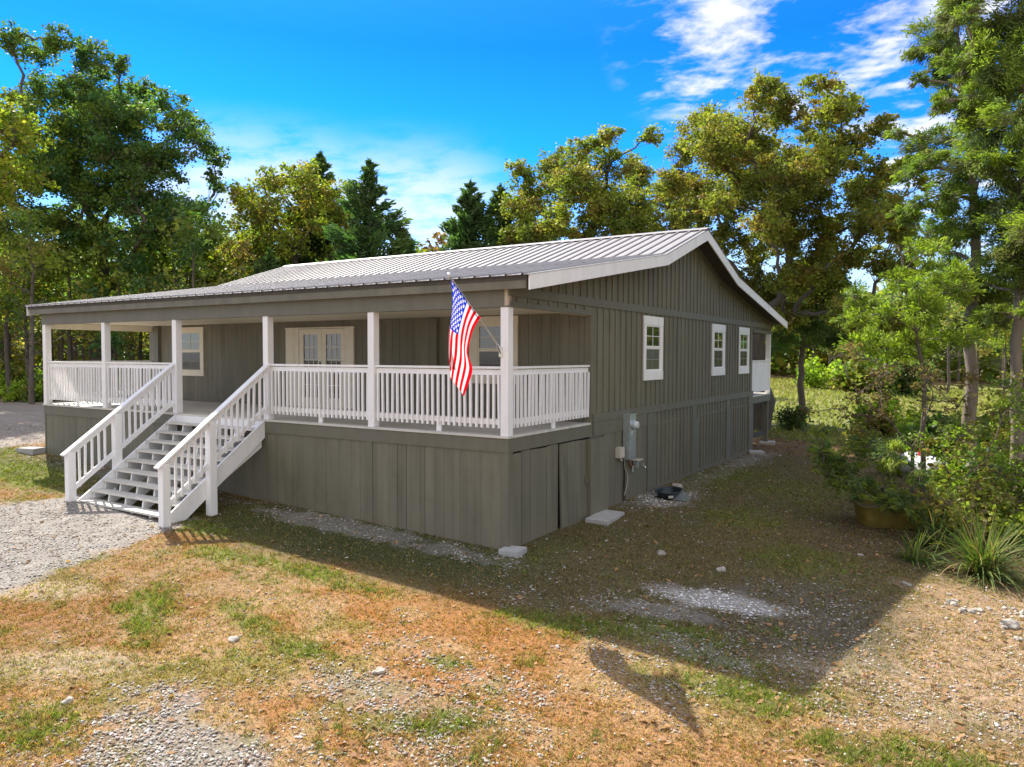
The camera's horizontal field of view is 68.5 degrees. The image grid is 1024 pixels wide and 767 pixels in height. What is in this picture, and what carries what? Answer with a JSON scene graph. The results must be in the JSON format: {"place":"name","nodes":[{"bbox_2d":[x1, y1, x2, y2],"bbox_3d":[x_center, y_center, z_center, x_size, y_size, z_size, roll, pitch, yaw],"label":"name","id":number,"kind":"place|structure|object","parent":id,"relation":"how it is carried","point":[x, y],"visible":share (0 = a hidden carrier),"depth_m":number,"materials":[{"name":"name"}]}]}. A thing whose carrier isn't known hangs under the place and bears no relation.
{"place":"outdoors","nodes":[
{"label":"outdoors","id":0,"kind":"place"},
{"bbox_2d":[0,0,1020,357],"label":"sky","id":1,"kind":"structure","parent":0,"point":[438,94],"materials":[{"name":"blue"}]},
{"bbox_2d":[0,358,1023,766],"bbox_3d":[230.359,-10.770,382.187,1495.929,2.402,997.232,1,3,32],"label":"ground","id":2,"kind":"structure","parent":0,"point":[26,416],"depth_m":9.04,"materials":[{"name":"soil"}]},
{"bbox_2d":[0,353,25,387],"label":"understorey bush","id":3,"kind":"object","parent":2,"relation":"on","point":[19,372],"visible":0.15,"depth_m":41.06,"materials":[{"name":"green plant"}]},
{"bbox_2d":[0,369,26,395],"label":"understorey bush","id":4,"kind":"object","parent":2,"relation":"on","point":[2,381],"visible":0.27,"depth_m":38.49,"materials":[{"name":"green plant"}]},
{"bbox_2d":[0,376,27,401],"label":"understorey bush","id":5,"kind":"object","parent":2,"relation":"on","point":[13,395],"visible":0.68,"depth_m":34.75,"materials":[{"name":"green plant"}]},
{"bbox_2d":[0,255,37,358],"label":"broadleaf tree","id":6,"kind":"object","parent":2,"relation":"on","point":[15,341],"visible":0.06,"depth_m":48.70,"materials":[{"name":"green plant"}]},
{"bbox_2d":[0,207,50,393],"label":"broadleaf tree","id":7,"kind":"object","parent":2,"relation":"on","point":[18,299],"visible":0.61,"depth_m":36.71,"materials":[{"name":"green plant"}]},
{"bbox_2d":[0,241,52,361],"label":"broadleaf tree","id":8,"kind":"object","parent":2,"relation":"on","point":[9,335],"visible":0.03,"depth_m":44.30,"materials":[{"name":"green plant"}]},
{"bbox_2d":[15,376,43,401],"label":"understorey bush","id":9,"kind":"object","parent":2,"relation":"on","point":[39,393],"visible":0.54,"depth_m":34.42,"materials":[{"name":"green plant"}]},
{"bbox_2d":[16,447,44,454],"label":"concrete block","id":10,"kind":"structure","parent":2,"relation":"on","point":[32,450],"depth_m":19.04,"materials":[{"name":"grey concrete"}]},
{"bbox_2d":[0,85,63,212],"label":"maple tree","id":11,"kind":"object","parent":2,"relation":"on","point":[12,121],"visible":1,"depth_m":33.67,"materials":[{"name":"green plant"}]},
{"bbox_2d":[34,366,42,384],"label":"understorey bush","id":12,"kind":"object","parent":2,"relation":"on","point":[38,376],"visible":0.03,"depth_m":39.47,"materials":[{"name":"green plant"}]},
{"bbox_2d":[0,226,80,386],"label":"broadleaf tree","id":13,"kind":"object","parent":2,"relation":"on","point":[39,293],"visible":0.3,"depth_m":38.78,"materials":[{"name":"green plant"}]},
{"bbox_2d":[0,191,84,404],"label":"slim tree","id":14,"kind":"object","parent":2,"relation":"on","point":[25,219],"visible":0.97,"depth_m":32.56,"materials":[{"name":"green plant"}]},
{"bbox_2d":[17,295,67,353],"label":"broadleaf tree","id":15,"kind":"object","parent":2,"relation":"on","point":[38,334],"visible":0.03,"depth_m":63.25,"materials":[{"name":"green plant"}]},
{"bbox_2d":[1,202,90,360],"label":"broadleaf tree","id":16,"kind":"object","parent":2,"relation":"on","point":[64,293],"visible":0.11,"depth_m":46.13,"materials":[{"name":"green plant"}]},
{"bbox_2d":[53,332,59,360],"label":"broadleaf tree","id":17,"kind":"object","parent":2,"relation":"on","point":[58,351],"depth_m":69.50,"materials":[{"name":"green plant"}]},
{"bbox_2d":[34,243,91,360],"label":"broadleaf tree","id":18,"kind":"object","parent":2,"relation":"on","point":[61,353],"visible":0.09,"depth_m":57.21,"materials":[{"name":"green plant"}]},
{"bbox_2d":[7,198,124,360],"bbox_3d":[-23.399,-4.375,39.816,5.986,10.708,5.889,2,3,34],"label":"broadleaf tree","id":19,"kind":"object","parent":2,"relation":"on","point":[75,251],"visible":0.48,"depth_m":39.22,"materials":[{"name":"green plant"}]},
{"bbox_2d":[60,696,72,704],"bbox_3d":[-4.158,2.965,7.019,0.104,0.072,0.093,-1,2,-28],"label":"rock","id":20,"kind":"object","parent":2,"relation":"on","point":[67,699],"visible":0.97,"depth_m":7.00,"materials":[{"name":"stone"}]},
{"bbox_2d":[65,255,88,360],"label":"broadleaf tree","id":21,"kind":"object","parent":2,"relation":"on","point":[83,352],"depth_m":64.51,"materials":[{"name":"green plant"}]},
{"bbox_2d":[52,204,156,360],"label":"broadleaf tree","id":22,"kind":"object","parent":2,"relation":"on","point":[90,353],"visible":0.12,"depth_m":45.87,"materials":[{"name":"green plant"}]},
{"bbox_2d":[59,216,162,360],"bbox_3d":[-21.181,-3.804,40.142,5.065,9.501,5.215,-1,2,-26],"label":"broadleaf tree","id":23,"kind":"object","parent":2,"relation":"on","point":[110,249],"visible":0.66,"depth_m":39.18,"materials":[{"name":"green plant"}]},
{"bbox_2d":[0,17,231,371],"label":"oak tree","id":24,"kind":"object","parent":2,"relation":"on","point":[94,124],"visible":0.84,"depth_m":39.44,"materials":[{"name":"green plant"}]},
{"bbox_2d":[73,207,160,360],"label":"broadleaf tree","id":25,"kind":"object","parent":2,"relation":"on","point":[95,214],"visible":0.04,"depth_m":47.17,"materials":[{"name":"green plant"}]},
{"bbox_2d":[109,272,148,360],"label":"broadleaf tree","id":26,"kind":"object","parent":2,"relation":"on","point":[133,338],"visible":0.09,"depth_m":61.06,"materials":[{"name":"green plant"}]},
{"bbox_2d":[109,223,175,360],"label":"broadleaf tree","id":27,"kind":"object","parent":2,"relation":"on","point":[140,335],"visible":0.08,"depth_m":44.80,"materials":[{"name":"green plant"}]},
{"bbox_2d":[128,221,216,337],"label":"broadleaf tree","id":28,"kind":"object","parent":2,"relation":"on","point":[140,281],"visible":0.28,"depth_m":39.68,"materials":[{"name":"green plant"}]},
{"bbox_2d":[129,228,238,290],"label":"broadleaf tree","id":29,"kind":"object","parent":2,"relation":"on","point":[187,268],"visible":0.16,"depth_m":44.10,"materials":[{"name":"green plant"}]},
{"bbox_2d":[149,198,255,291],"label":"broadleaf tree","id":30,"kind":"object","parent":2,"relation":"on","point":[208,232],"visible":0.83,"depth_m":38.15,"materials":[{"name":"green plant"}]},
{"bbox_2d":[164,247,252,288],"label":"broadleaf tree","id":31,"kind":"object","parent":2,"relation":"on","point":[212,256],"visible":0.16,"depth_m":44.86,"materials":[{"name":"green plant"}]},
{"bbox_2d":[198,210,253,280],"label":"broadleaf tree","id":32,"kind":"object","parent":2,"relation":"on","point":[225,222],"visible":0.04,"depth_m":48.56,"materials":[{"name":"green plant"}]},
{"bbox_2d":[228,635,238,642],"bbox_3d":[-3.106,2.852,8.370,0.114,0.080,0.152,12,2,0],"label":"rock","id":33,"kind":"object","parent":2,"relation":"on","point":[234,639],"visible":1,"depth_m":8.35,"materials":[{"name":"stone"}]},
{"bbox_2d":[250,246,280,275],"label":"cedar tree","id":34,"kind":"object","parent":2,"relation":"on","point":[269,259],"visible":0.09,"depth_m":37.83,"materials":[{"name":"green plant"}]},
{"bbox_2d":[243,207,300,273],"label":"broadleaf tree","id":35,"kind":"object","parent":2,"relation":"on","point":[257,235],"visible":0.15,"depth_m":45.20,"materials":[{"name":"green plant"}]},
{"bbox_2d":[216,158,352,265],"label":"maple tree","id":36,"kind":"object","parent":2,"relation":"on","point":[262,209],"visible":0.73,"depth_m":43.29,"materials":[{"name":"green plant"}]},
{"bbox_2d":[276,150,363,266],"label":"cedar tree","id":37,"kind":"object","parent":2,"relation":"on","point":[320,159],"visible":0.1,"depth_m":46.60,"materials":[{"name":"green plant"}]},
{"bbox_2d":[315,157,422,262],"bbox_3d":[-7.729,-4.775,38.141,7.385,13.258,8.213,0,2,-9],"label":"cedar tree","id":38,"kind":"object","parent":2,"relation":"on","point":[373,232],"visible":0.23,"depth_m":37.25,"materials":[{"name":"green plant"}]},
{"bbox_2d":[372,666,385,674],"bbox_3d":[-1.363,2.948,7.686,0.113,0.082,0.160,0,-3,40],"label":"rock","id":39,"kind":"object","parent":2,"relation":"on","point":[379,670],"visible":1,"depth_m":7.66,"materials":[{"name":"stone"}]},
{"bbox_2d":[386,220,418,255],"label":"cedar tree","id":40,"kind":"object","parent":2,"relation":"on","point":[404,232],"visible":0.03,"depth_m":37.61,"materials":[{"name":"green plant"}]},
{"bbox_2d":[25,227,787,548],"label":"house","id":41,"kind":"structure","parent":2,"relation":"on","point":[330,387],"depth_m":14.85,"materials":[{"name":"green paint"}]},
{"bbox_2d":[182,327,204,375],"bbox_3d":[-8.753,-0.871,20.438,1.180,1.320,0.039,1,3,32],"label":"window","id":42,"kind":"structure","parent":41,"relation":"in","point":[192,337],"depth_m":20.38,"materials":[{"name":"beige paint"}]},
{"bbox_2d":[299,329,321,406],"bbox_3d":[-4.804,-0.374,17.968,0.745,1.850,0.029,1,3,32],"label":"french door","id":43,"kind":"structure","parent":41,"relation":"in","point":[310,339],"depth_m":17.96,"materials":[{"name":"beige paint"}]},
{"bbox_2d":[322,328,344,407],"bbox_3d":[-4.165,-0.357,17.565,0.745,1.850,0.029,1,3,32],"label":"french door","id":44,"kind":"structure","parent":41,"relation":"in","point":[333,340],"depth_m":17.57,"materials":[{"name":"beige paint"}]},
{"bbox_2d":[447,272,502,395],"bbox_3d":[-0.500,-0.690,10.958,0.198,1.716,1.538,1,2,28],"label":"flag","id":45,"kind":"object","parent":41,"relation":"attached to","point":[465,317],"visible":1,"depth_m":10.50,"materials":[{"name":"fabric"}]},
{"bbox_2d":[469,315,518,383],"bbox_3d":[-0.381,-0.674,15.158,1.180,1.360,0.039,1,3,32],"label":"window","id":46,"kind":"structure","parent":41,"relation":"in","point":[483,351],"depth_m":15.21,"materials":[{"name":"beige paint"}]},
{"bbox_2d":[615,447,624,460],"bbox_3d":[2.181,1.429,15.085,0.108,0.306,0.265,1,3,32],"label":"junction box","id":47,"kind":"object","parent":41,"relation":"attached to","point":[620,452],"visible":1,"depth_m":14.99,"materials":[{"name":"beige plastic"}]},
{"bbox_2d":[623,459,627,501],"bbox_3d":[2.325,2.035,15.392,0.046,1.143,0.211,1,3,32],"label":"cable","id":48,"kind":"object","parent":41,"relation":"attached to","point":[624,480],"visible":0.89,"depth_m":15.33,"materials":[{"name":"black plastic"}]},
{"bbox_2d":[623,413,639,459],"bbox_3d":[2.449,1.079,15.303,0.272,0.920,0.320,1,3,32],"label":"electric meter","id":49,"kind":"object","parent":41,"relation":"attached to","point":[631,424],"visible":1,"depth_m":15.22,"materials":[{"name":"metal"}]},
{"bbox_2d":[628,458,642,471],"bbox_3d":[2.574,1.669,15.668,0.160,0.314,0.506,1,3,32],"label":"water spigot","id":50,"kind":"object","parent":41,"relation":"attached to","point":[635,463],"visible":0.93,"depth_m":15.67,"materials":[{"name":"grey metal"}]},
{"bbox_2d":[643,315,663,380],"bbox_3d":[3.116,-0.776,16.573,0.039,1.395,1.130,1,3,32],"label":"window","id":51,"kind":"structure","parent":41,"relation":"in","point":[652,326],"depth_m":16.57,"materials":[{"name":"white wood"}]},
{"bbox_2d":[711,324,725,375],"bbox_3d":[5.670,-0.920,20.617,0.039,1.395,1.140,1,3,32],"label":"window","id":52,"kind":"structure","parent":41,"relation":"in","point":[718,331],"depth_m":20.60,"materials":[{"name":"white wood"}]},
{"bbox_2d":[738,327,749,373],"bbox_3d":[7.026,-0.997,22.763,0.039,1.395,1.140,1,3,32],"label":"window","id":53,"kind":"structure","parent":41,"relation":"in","point":[744,333],"depth_m":22.79,"materials":[{"name":"white wood"}]},
{"bbox_2d":[418,232,447,251],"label":"autumn tree","id":54,"kind":"object","parent":2,"relation":"on","point":[435,235],"visible":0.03,"depth_m":78.62,"materials":[{"name":"yellow plant"}]},
{"bbox_2d":[435,179,507,250],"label":"cedar tree","id":55,"kind":"object","parent":2,"relation":"on","point":[464,228],"visible":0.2,"depth_m":39.19,"materials":[{"name":"green plant"}]},
{"bbox_2d":[462,182,519,248],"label":"cedar tree","id":56,"kind":"object","parent":2,"relation":"on","point":[495,201],"visible":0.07,"depth_m":39.46,"materials":[{"name":"green plant"}]},
{"bbox_2d":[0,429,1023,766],"bbox_3d":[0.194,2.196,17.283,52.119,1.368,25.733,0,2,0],"label":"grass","id":57,"kind":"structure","parent":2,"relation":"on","point":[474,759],"depth_m":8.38,"materials":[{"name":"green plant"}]},
{"bbox_2d":[0,424,1023,766],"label":"gravel","id":58,"kind":"structure","parent":2,"relation":"on","point":[214,732],"depth_m":7.41,"materials":[{"name":"grey gravel"}]},
{"bbox_2d":[0,420,1023,766],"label":"fallen leaves","id":59,"kind":"object","parent":2,"relation":"on","point":[664,736],"visible":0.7,"depth_m":7.60,"materials":[{"name":"brown plant"}]},
{"bbox_2d":[498,545,526,557],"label":"concrete block","id":60,"kind":"structure","parent":2,"relation":"on","point":[515,551],"depth_m":11.53,"materials":[{"name":"grey concrete"}]},
{"bbox_2d":[3,286,1023,381],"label":"woodland","id":61,"kind":"object","parent":2,"relation":"on","point":[782,362],"visible":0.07,"depth_m":91.40,"materials":[{"name":"green plant"}]},
{"bbox_2d":[494,122,692,245],"bbox_3d":[3.856,-5.028,38.046,10.060,15.245,8.761,0,2,0],"label":"oak tree","id":62,"kind":"object","parent":2,"relation":"on","point":[560,177],"visible":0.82,"depth_m":36.18,"materials":[{"name":"green plant"}]},
{"bbox_2d":[585,510,624,525],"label":"concrete slab","id":63,"kind":"structure","parent":2,"relation":"on","point":[605,517],"depth_m":13.74,"materials":[{"name":"grey concrete"}]},
{"bbox_2d":[653,486,682,499],"bbox_3d":[3.306,2.303,15.908,0.610,0.219,0.580,-5,6,4],"label":"metal pan","id":64,"kind":"object","parent":2,"relation":"on","point":[669,492],"visible":0.98,"depth_m":15.95,"materials":[{"name":"black metal"}]},
{"bbox_2d":[674,492,689,500],"bbox_3d":[3.553,2.362,15.698,0.260,0.160,0.220,8,-3,-36],"label":"metal wedge","id":65,"kind":"object","parent":2,"relation":"on","point":[682,497],"visible":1,"depth_m":15.62,"materials":[{"name":"metal"}]},
{"bbox_2d":[748,450,764,454],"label":"concrete block","id":66,"kind":"structure","parent":2,"relation":"on","point":[756,452],"depth_m":23.18,"materials":[{"name":"grey concrete"}]},
{"bbox_2d":[772,403,813,430],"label":"bush","id":67,"kind":"object","parent":2,"relation":"on","point":[796,418],"visible":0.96,"depth_m":30.42,"materials":[{"name":"green plant"}]},
{"bbox_2d":[645,67,967,430],"bbox_3d":[10.798,-4.564,29.898,11.002,14.666,9.553,0,2,0],"label":"oak tree","id":68,"kind":"object","parent":2,"relation":"on","point":[780,186],"visible":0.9,"depth_m":28.08,"materials":[{"name":"green plant"}]},
{"bbox_2d":[788,349,835,388],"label":"bush","id":69,"kind":"object","parent":2,"relation":"on","point":[814,375],"visible":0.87,"depth_m":63.87,"materials":[{"name":"green plant"}]},
{"bbox_2d":[765,269,891,407],"bbox_3d":[13.628,-1.372,33.042,6.005,7.882,5.096,0,2,0],"label":"juniper tree","id":70,"kind":"object","parent":2,"relation":"on","point":[819,333],"visible":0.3,"depth_m":32.05,"materials":[{"name":"green plant"}]},
{"bbox_2d":[825,348,883,393],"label":"bush","id":71,"kind":"object","parent":2,"relation":"on","point":[857,374],"visible":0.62,"depth_m":59.60,"materials":[{"name":"green plant"}]},
{"bbox_2d":[839,417,886,453],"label":"bush","id":72,"kind":"object","parent":2,"relation":"on","point":[859,432],"visible":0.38,"depth_m":24.08,"materials":[{"name":"green plant"}]},
{"bbox_2d":[842,384,905,435],"bbox_3d":[14.579,1.202,30.031,2.371,2.532,2.860,1,2,13],"label":"bush","id":73,"kind":"object","parent":2,"relation":"on","point":[886,427],"visible":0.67,"depth_m":29.61,"materials":[{"name":"green plant"}]},
{"bbox_2d":[871,451,902,475],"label":"bush","id":74,"kind":"object","parent":2,"relation":"on","point":[881,465],"visible":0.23,"depth_m":20.18,"materials":[{"name":"green plant"}]},
{"bbox_2d":[851,499,930,529],"bbox_3d":[7.169,2.481,14.171,1.325,0.440,0.851,0,2,8],"label":"yellow tub","id":75,"kind":"object","parent":2,"relation":"on","point":[868,514],"visible":0.47,"depth_m":13.85,"materials":[{"name":"plastic"}]},
{"bbox_2d":[800,424,939,528],"bbox_3d":[6.575,1.960,13.877,2.305,2.448,1.809,1,2,29],"label":"cedar bush","id":76,"kind":"object","parent":75,"relation":"in","point":[828,458],"visible":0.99,"depth_m":13.73,"materials":[{"name":"green plant"}]},
{"bbox_2d":[799,339,983,496],"bbox_3d":[7.565,1.145,15.097,3.348,4.035,1.838,1,2,24],"label":"tree","id":77,"kind":"object","parent":2,"relation":"on","point":[970,377],"visible":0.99,"depth_m":14.85,"materials":[{"name":"green plant"}]},
{"bbox_2d":[875,277,928,358],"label":"broadleaf tree","id":78,"kind":"object","parent":2,"relation":"on","point":[891,293],"visible":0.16,"depth_m":77.47,"materials":[{"name":"green plant"}]},
{"bbox_2d":[870,349,944,397],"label":"bush","id":79,"kind":"object","parent":2,"relation":"on","point":[904,381],"visible":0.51,"depth_m":56.99,"materials":[{"name":"green plant"}]},
{"bbox_2d":[828,236,996,500],"bbox_3d":[8.192,-0.015,16.033,3.098,6.288,2.607,0,2,0],"label":"young cedar","id":80,"kind":"object","parent":2,"relation":"on","point":[917,308],"visible":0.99,"depth_m":15.84,"materials":[{"name":"green plant"}]},
{"bbox_2d":[871,526,960,569],"bbox_3d":[6.401,2.491,11.895,1.303,0.638,1.215,1,3,32],"label":"strap leaf plant","id":81,"kind":"object","parent":2,"relation":"on","point":[916,551],"visible":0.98,"depth_m":11.82,"materials":[{"name":"green plant"}]},
{"bbox_2d":[889,395,943,445],"bbox_3d":[14.387,1.451,26.194,2.436,2.060,2.586,1,2,22],"label":"bush","id":82,"kind":"object","parent":2,"relation":"on","point":[911,417],"visible":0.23,"depth_m":26.37,"materials":[{"name":"green plant"}]},
{"bbox_2d":[900,448,943,485],"bbox_3d":[10.526,2.156,19.198,0.642,1.033,1.819,0,2,0],"label":"propane tank","id":83,"kind":"object","parent":2,"relation":"on","point":[907,469],"visible":0.18,"depth_m":19.13,"materials":[{"name":"white metal"}]},
{"bbox_2d":[883,497,987,558],"bbox_3d":[7.000,2.345,12.595,1.649,0.866,1.706,1,3,32],"label":"strap leaf plant","id":84,"kind":"object","parent":2,"relation":"on","point":[936,536],"visible":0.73,"depth_m":12.58,"materials":[{"name":"green plant"}]},
{"bbox_2d":[923,297,964,393],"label":"broadleaf tree","id":85,"kind":"object","parent":2,"relation":"on","point":[948,361],"visible":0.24,"depth_m":61.57,"materials":[{"name":"green plant"}]},
{"bbox_2d":[900,474,993,545],"bbox_3d":[7.578,2.272,13.126,1.415,1.384,1.413,0,2,0],"label":"bush","id":86,"kind":"object","parent":2,"relation":"on","point":[940,501],"visible":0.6,"depth_m":13.00,"materials":[{"name":"green plant"}]},
{"bbox_2d":[899,406,996,463],"bbox_3d":[12.811,1.700,21.951,2.470,2.154,2.469,2,3,44],"label":"bush","id":87,"kind":"object","parent":2,"relation":"on","point":[933,427],"visible":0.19,"depth_m":21.88,"materials":[{"name":"green plant"}]},
{"bbox_2d":[882,0,1023,455],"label":"cedar tree","id":88,"kind":"object","parent":2,"relation":"on","point":[950,59],"visible":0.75,"depth_m":18.50,"materials":[{"name":"green plant"}]},
{"bbox_2d":[892,370,1023,510],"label":"leafy shrub","id":89,"kind":"object","parent":2,"relation":"on","point":[1009,475],"visible":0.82,"depth_m":14.34,"materials":[{"name":"green plant"}]},
{"bbox_2d":[932,300,986,381],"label":"broadleaf tree","id":90,"kind":"object","parent":2,"relation":"on","point":[958,374],"visible":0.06,"depth_m":85.84,"materials":[{"name":"green plant"}]},
{"bbox_2d":[900,501,1023,596],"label":"strap leaf plant","id":91,"kind":"object","parent":2,"relation":"on","point":[983,563],"visible":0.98,"depth_m":11.12,"materials":[{"name":"green plant"}]},
{"bbox_2d":[926,434,1019,498],"bbox_3d":[10.177,2.074,16.509,2.043,1.809,1.694,1,2,17],"label":"bush","id":92,"kind":"object","parent":2,"relation":"on","point":[935,465],"visible":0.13,"depth_m":16.76,"materials":[{"name":"green plant"}]},
{"bbox_2d":[924,0,1023,465],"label":"cedar tree","id":93,"kind":"object","parent":2,"relation":"on","point":[1007,72],"visible":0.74,"depth_m":17.34,"materials":[{"name":"green plant"}]},
{"bbox_2d":[938,462,1023,541],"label":"bush","id":94,"kind":"object","parent":2,"relation":"on","point":[986,503],"visible":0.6,"depth_m":13.56,"materials":[{"name":"green plant"}]},
{"bbox_2d":[955,300,1007,366],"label":"broadleaf tree","id":95,"kind":"object","parent":2,"relation":"on","point":[978,348],"visible":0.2,"depth_m":76.33,"materials":[{"name":"green plant"}]},
{"bbox_2d":[953,390,1023,457],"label":"bush","id":96,"kind":"object","parent":2,"relation":"on","point":[986,417],"visible":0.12,"depth_m":22.68,"materials":[{"name":"green plant"}]},
{"bbox_2d":[960,444,1023,509],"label":"bush","id":97,"kind":"object","parent":2,"relation":"on","point":[975,463],"visible":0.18,"depth_m":15.40,"materials":[{"name":"green plant"}]},
{"bbox_2d":[980,408,1010,462],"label":"bush","id":98,"kind":"object","parent":2,"relation":"on","point":[1005,429],"visible":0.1,"depth_m":19.48,"materials":[{"name":"green plant"}]},
{"bbox_2d":[983,311,1009,385],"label":"broadleaf tree","id":99,"kind":"object","parent":2,"relation":"on","point":[998,351],"visible":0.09,"depth_m":84.91,"materials":[{"name":"green plant"}]},
{"bbox_2d":[972,508,1023,558],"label":"strap leaf plant","id":100,"kind":"object","parent":2,"relation":"on","point":[1021,541],"visible":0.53,"depth_m":12.46,"materials":[{"name":"green plant"}]},
{"bbox_2d":[979,504,1023,546],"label":"bush","id":101,"kind":"object","parent":2,"relation":"on","point":[1018,519],"visible":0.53,"depth_m":13.10,"materials":[{"name":"green plant"}]},
{"bbox_2d":[979,307,1023,393],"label":"broadleaf tree","id":102,"kind":"object","parent":2,"relation":"on","point":[1008,335],"visible":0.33,"depth_m":65.85,"materials":[{"name":"green plant"}]},
{"bbox_2d":[981,283,1023,374],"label":"broadleaf tree","id":103,"kind":"object","parent":2,"relation":"on","point":[1003,343],"visible":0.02,"depth_m":76.97,"materials":[{"name":"green plant"}]},
{"bbox_2d":[999,618,1019,629],"bbox_3d":[6.151,2.980,9.284,0.179,0.167,0.198,-2,3,-45],"label":"rock","id":104,"kind":"object","parent":2,"relation":"on","point":[1011,623],"visible":0.87,"depth_m":9.23,"materials":[{"name":"stone"}]},
{"bbox_2d":[754,376,1023,451],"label":"meadow grass","id":105,"kind":"structure","parent":0,"point":[829,392],"depth_m":49.26,"materials":[{"name":"green plant"}]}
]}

